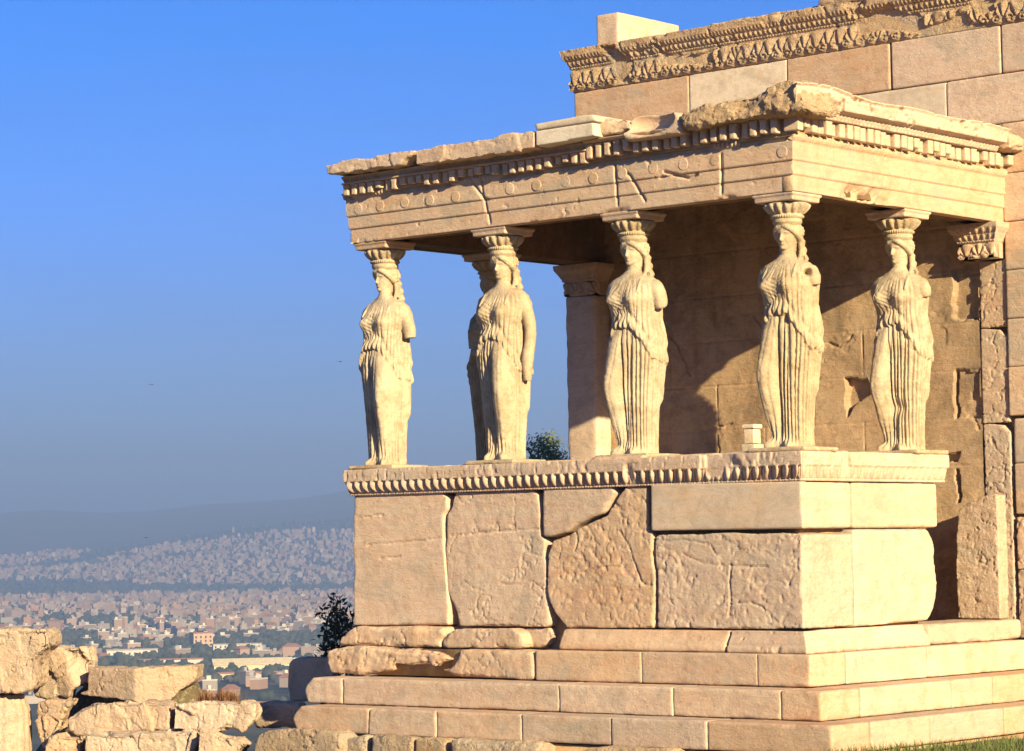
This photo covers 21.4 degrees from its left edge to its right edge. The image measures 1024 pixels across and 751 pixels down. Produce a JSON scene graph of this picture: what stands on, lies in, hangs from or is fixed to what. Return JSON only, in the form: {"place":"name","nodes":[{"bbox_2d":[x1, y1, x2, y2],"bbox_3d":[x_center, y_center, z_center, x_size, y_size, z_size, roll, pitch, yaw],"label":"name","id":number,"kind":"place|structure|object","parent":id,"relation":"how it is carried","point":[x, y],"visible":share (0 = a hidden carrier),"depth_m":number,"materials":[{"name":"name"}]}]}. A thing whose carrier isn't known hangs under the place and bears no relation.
{"place":"outdoors","nodes":[
{"label":"outdoors","id":0,"kind":"place"},
{"bbox_2d":[33,645,97,699],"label":"stone block","id":1,"kind":"structure","parent":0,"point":[69,665],"depth_m":31.74,"materials":[{"name":"stone"}]},
{"bbox_2d":[81,664,203,702],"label":"stone beam","id":2,"kind":"structure","parent":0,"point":[145,683],"depth_m":30.95,"materials":[{"name":"stone"}]},
{"bbox_2d":[0,490,354,555],"bbox_3d":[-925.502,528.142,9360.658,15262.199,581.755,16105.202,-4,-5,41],"label":"hills","id":3,"kind":"structure","parent":0,"point":[22,532],"depth_m":8826.89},
{"bbox_2d":[0,519,359,750],"bbox_3d":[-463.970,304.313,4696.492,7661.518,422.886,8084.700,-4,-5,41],"label":"terrain","id":4,"kind":"structure","parent":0,"point":[253,732],"depth_m":5795.10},
{"bbox_2d":[5,620,15,625],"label":"city house","id":5,"kind":"structure","parent":4,"relation":"on","point":[12,622],"depth_m":2944.15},
{"bbox_2d":[25,691,45,703],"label":"city house","id":6,"kind":"structure","parent":4,"relation":"on","point":[32,698],"depth_m":1518.25,"materials":[{"name":"beige paint"}]},
{"bbox_2d":[31,616,40,624],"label":"city house","id":7,"kind":"structure","parent":4,"relation":"on","point":[36,619],"depth_m":2932.54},
{"bbox_2d":[33,622,43,628],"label":"city house","id":8,"kind":"structure","parent":4,"relation":"on","point":[36,625],"depth_m":2845.19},
{"bbox_2d":[48,619,60,629],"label":"city house","id":9,"kind":"structure","parent":4,"relation":"on","point":[55,623],"depth_m":2829.59,"materials":[{"name":"tile"}]},
{"bbox_2d":[64,616,76,625],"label":"city house","id":10,"kind":"structure","parent":4,"relation":"on","point":[72,620],"depth_m":2911.81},
{"bbox_2d":[75,623,83,629],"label":"city house","id":11,"kind":"structure","parent":4,"relation":"on","point":[80,625],"depth_m":2863.73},
{"bbox_2d":[84,622,95,629],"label":"city house","id":12,"kind":"structure","parent":4,"relation":"on","point":[87,625],"depth_m":2823.77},
{"bbox_2d":[85,641,97,647],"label":"city house","id":13,"kind":"structure","parent":4,"relation":"on","point":[92,644],"depth_m":2352.96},
{"bbox_2d":[98,629,109,639],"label":"city house","id":14,"kind":"structure","parent":4,"relation":"on","point":[103,633],"depth_m":2628.76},
{"bbox_2d":[98,621,109,628],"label":"city house","id":15,"kind":"structure","parent":4,"relation":"on","point":[105,625],"depth_m":2846.59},
{"bbox_2d":[97,653,110,657],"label":"city house","id":16,"kind":"structure","parent":4,"relation":"on","point":[99,655],"depth_m":2076.62,"materials":[{"name":"tile"}]},
{"bbox_2d":[105,636,117,645],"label":"city house","id":17,"kind":"structure","parent":4,"relation":"on","point":[111,640],"depth_m":2386.62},
{"bbox_2d":[111,641,121,646],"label":"city house","id":18,"kind":"structure","parent":4,"relation":"on","point":[118,643],"depth_m":2362.83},
{"bbox_2d":[112,617,121,628],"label":"city house","id":19,"kind":"structure","parent":4,"relation":"on","point":[116,622],"depth_m":2859.16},
{"bbox_2d":[114,630,126,639],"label":"city house","id":20,"kind":"structure","parent":4,"relation":"on","point":[120,634],"depth_m":2561.64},
{"bbox_2d":[118,615,124,628],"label":"city house","id":21,"kind":"structure","parent":4,"relation":"on","point":[123,620],"depth_m":2938.99,"materials":[{"name":"beige paint"}]},
{"bbox_2d":[126,621,133,628],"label":"city house","id":22,"kind":"structure","parent":4,"relation":"on","point":[131,624],"depth_m":2811.17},
{"bbox_2d":[103,648,157,657],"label":"apartment house","id":23,"kind":"structure","parent":4,"relation":"on","point":[133,651],"depth_m":2113.41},
{"bbox_2d":[124,626,137,637],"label":"city house","id":24,"kind":"structure","parent":4,"relation":"on","point":[130,630],"depth_m":2691.59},
{"bbox_2d":[122,640,140,648],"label":"city house","id":25,"kind":"structure","parent":4,"relation":"on","point":[131,643],"depth_m":2269.44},
{"bbox_2d":[134,615,140,621],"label":"city house","id":26,"kind":"structure","parent":4,"relation":"on","point":[137,619],"depth_m":2946.75,"materials":[{"name":"beige concrete"}]},
{"bbox_2d":[134,622,145,629],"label":"city house","id":27,"kind":"structure","parent":4,"relation":"on","point":[140,625],"depth_m":2855.23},
{"bbox_2d":[138,631,150,638],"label":"city house","id":28,"kind":"structure","parent":4,"relation":"on","point":[146,633],"depth_m":2529.41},
{"bbox_2d":[142,625,151,632],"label":"city house","id":29,"kind":"structure","parent":4,"relation":"on","point":[147,628],"depth_m":2737.88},
{"bbox_2d":[150,638,163,647],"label":"city house","id":30,"kind":"structure","parent":4,"relation":"on","point":[159,642],"depth_m":2315.85,"materials":[{"name":"white paint"}]},
{"bbox_2d":[157,620,163,631],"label":"city house","id":31,"kind":"structure","parent":4,"relation":"on","point":[160,625],"depth_m":2863.63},
{"bbox_2d":[156,615,165,621],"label":"city house","id":32,"kind":"structure","parent":4,"relation":"on","point":[162,618],"depth_m":2919.03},
{"bbox_2d":[159,632,173,639],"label":"city house","id":33,"kind":"structure","parent":4,"relation":"on","point":[162,636],"depth_m":2491.62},
{"bbox_2d":[138,657,203,663],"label":"apartment house","id":34,"kind":"structure","parent":4,"relation":"on","point":[194,660],"depth_m":1961.69,"materials":[{"name":"tile"}]},
{"bbox_2d":[166,626,177,632],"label":"city house","id":35,"kind":"structure","parent":4,"relation":"on","point":[173,629],"depth_m":2840.58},
{"bbox_2d":[169,615,179,627],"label":"city house","id":36,"kind":"structure","parent":4,"relation":"on","point":[174,618],"depth_m":2881.44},
{"bbox_2d":[171,619,177,627],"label":"city house","id":37,"kind":"structure","parent":4,"relation":"on","point":[174,623],"depth_m":2865.89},
{"bbox_2d":[170,646,190,654],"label":"city house","id":38,"kind":"structure","parent":4,"relation":"on","point":[178,650],"depth_m":2112.63,"materials":[{"name":"white paint"}]},
{"bbox_2d":[0,515,361,700],"bbox_3d":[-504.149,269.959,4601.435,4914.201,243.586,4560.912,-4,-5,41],"label":"city trees","id":39,"kind":"object","parent":4,"relation":"on","point":[273,638],"visible":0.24,"depth_m":4517.35,"materials":[{"name":"green plant"}]},
{"bbox_2d":[177,617,184,627],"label":"city house","id":40,"kind":"structure","parent":4,"relation":"on","point":[181,622],"depth_m":2822.79,"materials":[{"name":"beige paint"}]},
{"bbox_2d":[177,629,185,635],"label":"city house","id":41,"kind":"structure","parent":4,"relation":"on","point":[182,632],"depth_m":2641.95,"materials":[{"name":"white paint"}]},
{"bbox_2d":[178,627,187,631],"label":"city house","id":42,"kind":"structure","parent":4,"relation":"on","point":[184,628],"depth_m":2773.22,"materials":[{"name":"tile"}]},
{"bbox_2d":[0,526,367,675],"bbox_3d":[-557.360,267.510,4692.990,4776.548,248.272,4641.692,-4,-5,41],"label":"distant city","id":43,"kind":"object","parent":4,"relation":"on","point":[223,602],"visible":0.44,"depth_m":5626.02},
{"bbox_2d":[195,625,204,630],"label":"city house","id":44,"kind":"structure","parent":4,"relation":"on","point":[199,627],"depth_m":2819.15,"materials":[{"name":"white paint"}]},
{"bbox_2d":[189,632,212,646],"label":"apartment house","id":45,"kind":"structure","parent":4,"relation":"on","point":[202,637],"depth_m":2290.42,"materials":[{"name":"paint"}]},
{"bbox_2d":[198,678,205,688],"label":"city house","id":46,"kind":"structure","parent":4,"relation":"on","point":[200,682],"depth_m":1604.41,"materials":[{"name":"tile"}]},
{"bbox_2d":[200,613,208,624],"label":"city house","id":47,"kind":"structure","parent":4,"relation":"on","point":[203,618],"depth_m":2969.15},
{"bbox_2d":[202,685,215,695],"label":"city house","id":48,"kind":"structure","parent":4,"relation":"on","point":[208,687],"depth_m":1557.90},
{"bbox_2d":[203,626,214,632],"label":"city house","id":49,"kind":"structure","parent":4,"relation":"on","point":[209,628],"depth_m":2805.85,"materials":[{"name":"tile"}]},
{"bbox_2d":[202,675,217,693],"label":"city house","id":50,"kind":"structure","parent":4,"relation":"on","point":[213,683],"depth_m":1590.17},
{"bbox_2d":[206,616,215,631],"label":"city house","id":51,"kind":"structure","parent":4,"relation":"on","point":[211,621],"depth_m":2820.20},
{"bbox_2d":[218,614,228,626],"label":"city house","id":52,"kind":"structure","parent":4,"relation":"on","point":[224,618],"depth_m":2923.40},
{"bbox_2d":[220,632,230,637],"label":"city house","id":53,"kind":"structure","parent":4,"relation":"on","point":[225,635],"depth_m":2555.65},
{"bbox_2d":[224,622,231,629],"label":"city house","id":54,"kind":"structure","parent":4,"relation":"on","point":[228,626],"depth_m":2901.20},
{"bbox_2d":[223,684,239,695],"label":"city house","id":55,"kind":"structure","parent":4,"relation":"on","point":[231,686],"depth_m":1565.75,"materials":[{"name":"tile"}]},
{"bbox_2d":[211,642,261,649],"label":"apartment house","id":56,"kind":"structure","parent":4,"relation":"on","point":[221,646],"depth_m":2233.50,"materials":[{"name":"white paint"}]},
{"bbox_2d":[234,615,239,630],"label":"city house","id":57,"kind":"structure","parent":4,"relation":"on","point":[236,622],"depth_m":2852.70,"materials":[{"name":"beige paint"}]},
{"bbox_2d":[233,645,249,654],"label":"city house","id":58,"kind":"structure","parent":4,"relation":"on","point":[241,649],"depth_m":2099.76,"materials":[{"name":"tile"}]},
{"bbox_2d":[241,621,246,629],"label":"city house","id":59,"kind":"structure","parent":4,"relation":"on","point":[243,625],"depth_m":2840.36,"materials":[{"name":"white paint"}]},
{"bbox_2d":[239,667,254,684],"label":"city house","id":60,"kind":"structure","parent":4,"relation":"on","point":[244,672],"depth_m":1701.45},
{"bbox_2d":[244,614,254,626],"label":"city house","id":61,"kind":"structure","parent":4,"relation":"on","point":[249,620],"depth_m":2870.72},
{"bbox_2d":[245,672,255,686],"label":"city house","id":62,"kind":"structure","parent":4,"relation":"on","point":[251,675],"depth_m":1670.41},
{"bbox_2d":[243,630,258,636],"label":"city house","id":63,"kind":"structure","parent":4,"relation":"on","point":[249,633],"depth_m":2596.41,"materials":[{"name":"white paint"}]},
{"bbox_2d":[211,657,292,670],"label":"long hall","id":64,"kind":"structure","parent":4,"relation":"on","point":[254,663],"depth_m":1857.36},
{"bbox_2d":[217,670,288,679],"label":"long hall","id":65,"kind":"structure","parent":4,"relation":"on","point":[222,674],"depth_m":1765.65,"materials":[{"name":"tile"}]},
{"bbox_2d":[252,612,257,619],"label":"city house","id":66,"kind":"structure","parent":4,"relation":"on","point":[255,615],"depth_m":2969.18,"materials":[{"name":"white concrete"}]},
{"bbox_2d":[250,674,267,688],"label":"city house","id":67,"kind":"structure","parent":4,"relation":"on","point":[258,682],"depth_m":1637.35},
{"bbox_2d":[256,623,265,627],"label":"city house","id":68,"kind":"structure","parent":4,"relation":"on","point":[261,625],"depth_m":2855.54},
{"bbox_2d":[256,645,269,649],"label":"city house","id":69,"kind":"structure","parent":4,"relation":"on","point":[265,647],"depth_m":2162.51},
{"bbox_2d":[255,647,271,656],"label":"city house","id":70,"kind":"structure","parent":4,"relation":"on","point":[260,651],"depth_m":2142.10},
{"bbox_2d":[263,614,272,622],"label":"city house","id":71,"kind":"structure","parent":4,"relation":"on","point":[266,618],"depth_m":2897.20,"materials":[{"name":"concrete"}]},
{"bbox_2d":[266,622,276,628],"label":"city house","id":72,"kind":"structure","parent":4,"relation":"on","point":[269,625],"depth_m":2791.02,"materials":[{"name":"tile"}]},
{"bbox_2d":[271,615,279,625],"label":"city house","id":73,"kind":"structure","parent":4,"relation":"on","point":[275,619],"depth_m":2838.10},
{"bbox_2d":[270,648,281,656],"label":"city house","id":74,"kind":"structure","parent":4,"relation":"on","point":[274,651],"depth_m":2082.00,"materials":[{"name":"white paint"}]},
{"bbox_2d":[275,626,284,630],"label":"city house","id":75,"kind":"structure","parent":4,"relation":"on","point":[277,628],"depth_m":2758.00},
{"bbox_2d":[275,670,287,682],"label":"city house","id":76,"kind":"structure","parent":4,"relation":"on","point":[278,675],"depth_m":1719.92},
{"bbox_2d":[278,673,288,686],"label":"city house","id":77,"kind":"structure","parent":4,"relation":"on","point":[283,679],"depth_m":1655.94,"materials":[{"name":"tile"}]},
{"bbox_2d":[281,616,291,623],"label":"city house","id":78,"kind":"structure","parent":4,"relation":"on","point":[285,618],"depth_m":2938.36,"materials":[{"name":"tile"}]},
{"bbox_2d":[286,623,293,629],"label":"city house","id":79,"kind":"structure","parent":4,"relation":"on","point":[291,626],"depth_m":2875.54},
{"bbox_2d":[282,643,300,656],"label":"city house","id":80,"kind":"structure","parent":4,"relation":"on","point":[291,649],"depth_m":2131.58,"materials":[{"name":"tile"}]},
{"bbox_2d":[293,612,301,619],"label":"city house","id":81,"kind":"structure","parent":4,"relation":"on","point":[297,615],"depth_m":2951.58,"materials":[{"name":"white concrete"}]},
{"bbox_2d":[294,618,303,630],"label":"city house","id":82,"kind":"structure","parent":4,"relation":"on","point":[298,623],"depth_m":2832.11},
{"bbox_2d":[301,643,314,655],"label":"city house","id":83,"kind":"structure","parent":4,"relation":"on","point":[306,648],"depth_m":2119.77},
{"bbox_2d":[303,614,312,624],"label":"city house","id":84,"kind":"structure","parent":4,"relation":"on","point":[308,619],"depth_m":2850.26,"materials":[{"name":"beige concrete"}]},
{"bbox_2d":[304,624,315,631],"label":"city house","id":85,"kind":"structure","parent":4,"relation":"on","point":[311,627],"depth_m":2703.41,"materials":[{"name":"tile"}]},
{"bbox_2d":[313,617,323,622],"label":"city house","id":86,"kind":"structure","parent":4,"relation":"on","point":[317,619],"depth_m":2889.88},
{"bbox_2d":[313,651,323,656],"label":"city house","id":87,"kind":"structure","parent":4,"relation":"on","point":[317,654],"depth_m":2042.97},
{"bbox_2d":[288,656,337,701],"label":"stone block","id":88,"kind":"structure","parent":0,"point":[304,671],"depth_m":30.69,"materials":[{"name":"stone"}]},
{"bbox_2d":[0,0,818,512],"label":"sky","id":89,"kind":"structure","parent":0,"point":[173,219],"materials":[{"name":"blue"}]},
{"bbox_2d":[36,682,1022,750],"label":"ground","id":90,"kind":"structure","parent":0,"point":[188,694],"depth_m":31.75,"materials":[{"name":"beige stone"}]},
{"bbox_2d":[0,693,31,750],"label":"column drum","id":91,"kind":"object","parent":90,"relation":"on","point":[15,723],"depth_m":31.23,"materials":[{"name":"stone"}]},
{"bbox_2d":[0,626,61,693],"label":"stone block","id":92,"kind":"structure","parent":91,"relation":"on","point":[25,653],"depth_m":31.09,"materials":[{"name":"stone"}]},
{"bbox_2d":[35,697,77,749],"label":"rubble stone","id":93,"kind":"object","parent":90,"relation":"on","point":[53,715],"visible":0.88,"depth_m":31.08,"materials":[{"name":"stone"}]},
{"bbox_2d":[45,731,85,750],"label":"stone block","id":94,"kind":"structure","parent":90,"relation":"on","point":[67,741],"depth_m":29.89,"materials":[{"name":"stone"}]},
{"bbox_2d":[85,728,199,750],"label":"stone block","id":95,"kind":"structure","parent":90,"relation":"on","point":[173,739],"depth_m":29.45,"materials":[{"name":"stone"}]},
{"bbox_2d":[67,699,177,736],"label":"stone beam","id":96,"kind":"structure","parent":95,"relation":"on","point":[151,715],"depth_m":29.91,"materials":[{"name":"stone"}]},
{"bbox_2d":[198,728,251,750],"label":"stone block","id":97,"kind":"structure","parent":90,"relation":"on","point":[211,740],"depth_m":29.01,"materials":[{"name":"stone"}]},
{"bbox_2d":[174,699,261,732],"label":"stone block","id":98,"kind":"structure","parent":97,"relation":"on","point":[242,716],"depth_m":29.41,"materials":[{"name":"stone"}]},
{"bbox_2d":[194,687,214,700],"bbox_3d":[-3.403,3.550,30.138,0.224,0.194,0.328,-3,-4,24],"label":"dry grass tuft","id":99,"kind":"object","parent":98,"relation":"on","point":[201,698],"visible":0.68,"depth_m":30.10,"materials":[{"name":"brown plant"}]},
{"bbox_2d":[202,687,245,702],"bbox_3d":[-3.149,3.522,29.911,0.557,0.195,0.441,-4,-5,41],"label":"dry grass tuft","id":100,"kind":"object","parent":98,"relation":"on","point":[222,697],"visible":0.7,"depth_m":29.87,"materials":[{"name":"brown plant"}]},
{"bbox_2d":[255,700,305,727],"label":"stone block","id":101,"kind":"structure","parent":90,"relation":"on","point":[277,714],"depth_m":29.96,"materials":[{"name":"stone"}]},
{"bbox_2d":[312,588,371,703],"bbox_3d":[-1.905,3.619,30.901,0.896,2.398,0.704,-4,-5,41],"label":"evergreen bush","id":102,"kind":"object","parent":90,"relation":"on","point":[335,629],"visible":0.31,"depth_m":30.85,"materials":[{"name":"green plant"}]},
{"bbox_2d":[526,428,569,460],"bbox_3d":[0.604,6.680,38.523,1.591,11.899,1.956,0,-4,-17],"label":"olive tree","id":103,"kind":"object","parent":90,"relation":"on","point":[545,451],"visible":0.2,"depth_m":38.82,"materials":[{"name":"green plant"}]},
{"bbox_2d":[254,80,1023,750],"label":"stone porch","id":104,"kind":"object","parent":90,"relation":"on","point":[582,598],"visible":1,"depth_m":26.24,"materials":[{"name":"stone"}]},
{"bbox_2d":[348,240,427,469],"bbox_3d":[-1.325,-0.206,28.745,0.721,2.415,0.611,-4,-5,41],"label":"caryatid statue","id":105,"kind":"object","parent":104,"relation":"on","point":[387,325],"visible":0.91,"depth_m":28.58,"materials":[{"name":"stone"}]},
{"bbox_2d":[462,252,520,460],"bbox_3d":[-0.211,-0.141,30.041,0.752,2.415,0.610,-4,-5,41],"label":"caryatid statue","id":106,"kind":"object","parent":104,"relation":"on","point":[480,262],"visible":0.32,"depth_m":29.96,"materials":[{"name":"stone"}]},
{"bbox_2d":[465,225,548,464],"bbox_3d":[-0.078,-0.295,27.658,0.751,2.415,0.610,-4,-5,41],"label":"caryatid statue","id":107,"kind":"object","parent":104,"relation":"on","point":[506,322],"visible":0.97,"depth_m":27.47,"materials":[{"name":"stone"}]},
{"bbox_2d":[595,210,680,456],"bbox_3d":[1.216,-0.388,26.527,0.717,2.415,0.613,-4,-5,41],"label":"caryatid statue","id":108,"kind":"object","parent":104,"relation":"on","point":[637,359],"visible":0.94,"depth_m":26.36,"materials":[{"name":"stone"}]},
{"bbox_2d":[741,424,763,450],"bbox_3d":[2.415,0.670,27.228,0.175,0.364,0.175,-4,-5,41],"label":"marble fragment","id":109,"kind":"object","parent":104,"relation":"on","point":[752,435],"visible":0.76,"depth_m":27.18,"materials":[{"name":"beige stone"}]},
{"bbox_2d":[748,191,837,452],"bbox_3d":[2.592,-0.486,25.324,0.690,2.415,0.608,-4,-5,41],"label":"caryatid statue","id":110,"kind":"object","parent":104,"relation":"on","point":[791,349],"visible":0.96,"depth_m":25.15,"materials":[{"name":"stone"}]},
{"bbox_2d":[863,208,948,454],"bbox_3d":[3.840,-0.416,26.740,0.678,2.415,0.610,-4,-5,41],"label":"caryatid statue","id":111,"kind":"object","parent":104,"relation":"on","point":[903,353],"visible":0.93,"depth_m":26.57,"materials":[{"name":"stone"}]},
{"bbox_2d":[956,494,1008,618],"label":"upright slab","id":112,"kind":"structure","parent":104,"relation":"on","point":[982,571],"depth_m":27.46,"materials":[{"name":"stone"}]},
{"bbox_2d":[560,0,1023,639],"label":"temple wall","id":113,"kind":"structure","parent":90,"relation":"on","point":[958,58],"depth_m":29.12,"materials":[{"name":"stone"}]},
{"bbox_2d":[597,12,678,44],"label":"stone block","id":114,"kind":"structure","parent":113,"relation":"on","point":[615,27],"depth_m":31.57,"materials":[{"name":"stone"}]},
{"bbox_2d":[785,734,1023,750],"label":"grass","id":115,"kind":"structure","parent":90,"relation":"on","point":[1002,745],"depth_m":23.48,"materials":[{"name":"green plant"}]}
]}

